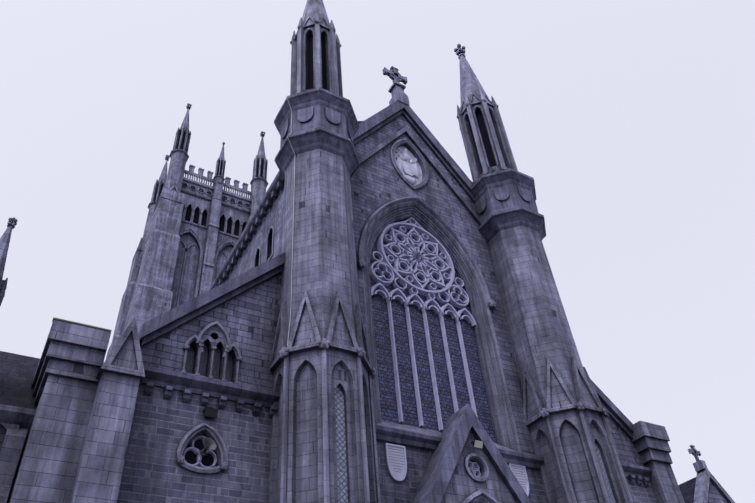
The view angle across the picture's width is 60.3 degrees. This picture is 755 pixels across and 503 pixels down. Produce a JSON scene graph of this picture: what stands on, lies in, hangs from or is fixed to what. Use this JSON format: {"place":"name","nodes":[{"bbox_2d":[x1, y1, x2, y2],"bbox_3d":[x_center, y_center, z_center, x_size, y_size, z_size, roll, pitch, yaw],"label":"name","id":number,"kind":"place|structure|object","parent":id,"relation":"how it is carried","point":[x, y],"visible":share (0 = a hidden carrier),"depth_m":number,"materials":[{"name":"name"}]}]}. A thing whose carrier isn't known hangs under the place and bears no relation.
{"place":"outdoors","nodes":[
{"label":"outdoors","id":0,"kind":"place"},
{"bbox_2d":[52,317,111,330],"bbox_3d":[-8.740,2.210,19.238,1.630,0.040,0.220,18,-46,-24],"label":"roof edge","id":1,"kind":"object","parent":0,"point":[81,324],"visible":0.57,"depth_m":19.14,"materials":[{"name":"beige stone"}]},
{"bbox_2d":[185,337,232,381],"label":"window openings","id":2,"kind":"object","parent":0,"point":[203,363],"visible":0.1,"depth_m":21.62,"materials":[{"name":"grey glass"}]},
{"bbox_2d":[154,35,496,475],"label":"openings","id":3,"kind":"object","parent":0,"point":[191,457],"depth_m":38.27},
{"bbox_2d":[183,217,480,477],"bbox_3d":[-0.530,2.352,26.105,12.795,14.436,1.600,18,-46,-24],"label":"tracery","id":4,"kind":"object","parent":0,"point":[424,260],"visible":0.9,"depth_m":29.64,"materials":[{"name":"grey stone"}]},
{"bbox_2d":[0,0,684,502],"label":"tower","id":5,"kind":"structure","parent":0,"point":[78,436],"depth_m":24.56,"materials":[{"name":"grey stone"}]},
{"bbox_2d":[0,121,695,502],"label":"roof","id":6,"kind":"structure","parent":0,"point":[16,377],"depth_m":21.05,"materials":[{"name":"grey"}]},
{"bbox_2d":[0,114,727,502],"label":"wall","id":7,"kind":"structure","parent":0,"point":[248,320],"depth_m":29.59,"materials":[{"name":"grey stone"}]},
{"bbox_2d":[0,0,754,502],"label":"sky","id":8,"kind":"structure","parent":0,"point":[632,122],"materials":[{"name":"white"}]},
{"bbox_2d":[117,384,657,502],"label":"wall","id":9,"kind":"structure","parent":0,"point":[161,428],"depth_m":19.54,"materials":[{"name":"grey stone"}]},
{"bbox_2d":[138,87,651,502],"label":"cornice","id":10,"kind":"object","parent":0,"point":[324,119],"visible":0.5,"depth_m":28.75,"materials":[{"name":"grey stone"}]},
{"bbox_2d":[394,146,421,184],"bbox_3d":[1.606,-4.556,34.860,1.940,3.487,0.266,18,-46,-24],"label":"relief medallion","id":11,"kind":"object","parent":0,"point":[408,165],"visible":0.81,"depth_m":34.82,"materials":[{"name":"white stone"}]},
{"bbox_2d":[370,220,495,442],"bbox_3d":[2.040,2.686,29.089,5.560,11.540,0.001,18,-46,-24],"label":"stained glass window","id":12,"kind":"structure","parent":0,"point":[387,395],"depth_m":27.32,"materials":[{"name":"grey glass"}]},
{"bbox_3d":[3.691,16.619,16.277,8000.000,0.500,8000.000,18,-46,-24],"label":"ground","id":13,"kind":"structure","parent":0,"visible":0},
{"bbox_2d":[0,13,734,502],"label":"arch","id":14,"kind":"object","parent":13,"relation":"on","point":[466,267],"visible":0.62,"depth_m":29.34,"materials":[{"name":"grey stone"}]},
{"bbox_2d":[200,437,216,456],"bbox_3d":[-5.125,5.927,19.547,0.475,0.574,0.633,18,-46,-24],"label":"loudspeaker","id":15,"kind":"object","parent":14,"relation":"attached to","point":[209,443],"visible":0.92,"depth_m":19.51,"materials":[{"name":"grey metal"}]},
{"bbox_2d":[203,407,217,417],"bbox_3d":[-5.168,4.997,20.119,0.430,0.292,0.262,18,-46,-24],"label":"floodlight","id":16,"kind":"object","parent":14,"relation":"attached to","point":[210,412],"visible":1,"depth_m":20.07,"materials":[{"name":"black metal"}]},
{"bbox_2d":[287,2,307,344],"bbox_3d":[-3.193,-1.697,26.624,0.028,41.602,1.915,-29,-46,25],"label":"lightning conductor","id":17,"kind":"object","parent":14,"relation":"attached to","point":[293,208],"visible":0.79,"depth_m":26.07,"materials":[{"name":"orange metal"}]},
{"bbox_2d":[385,443,406,481],"bbox_3d":[0.663,7.338,22.569,0.800,1.300,0.085,18,-46,-24],"label":"plaque","id":18,"kind":"object","parent":14,"relation":"attached to","point":[396,461],"visible":1,"depth_m":22.59,"materials":[{"name":"grey"}]},
{"bbox_2d":[335,385,614,502],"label":"lattice windows","id":19,"kind":"structure","parent":14,"relation":"attached to","point":[341,454],"depth_m":20.04,"materials":[{"name":"grey glass"}]},
{"bbox_2d":[471,439,483,448],"bbox_3d":[3.559,6.858,23.108,0.430,0.295,0.269,18,-46,-24],"label":"floodlight","id":20,"kind":"object","parent":14,"relation":"attached to","point":[477,443],"visible":1,"depth_m":23.05,"materials":[{"name":"white"}]},
{"bbox_2d":[508,463,529,495],"bbox_3d":[5.466,8.806,24.933,0.800,1.300,0.085,18,-46,-24],"label":"plaque","id":21,"kind":"object","parent":14,"relation":"attached to","point":[519,472],"visible":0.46,"depth_m":25.09,"materials":[{"name":"grey"}]}
]}

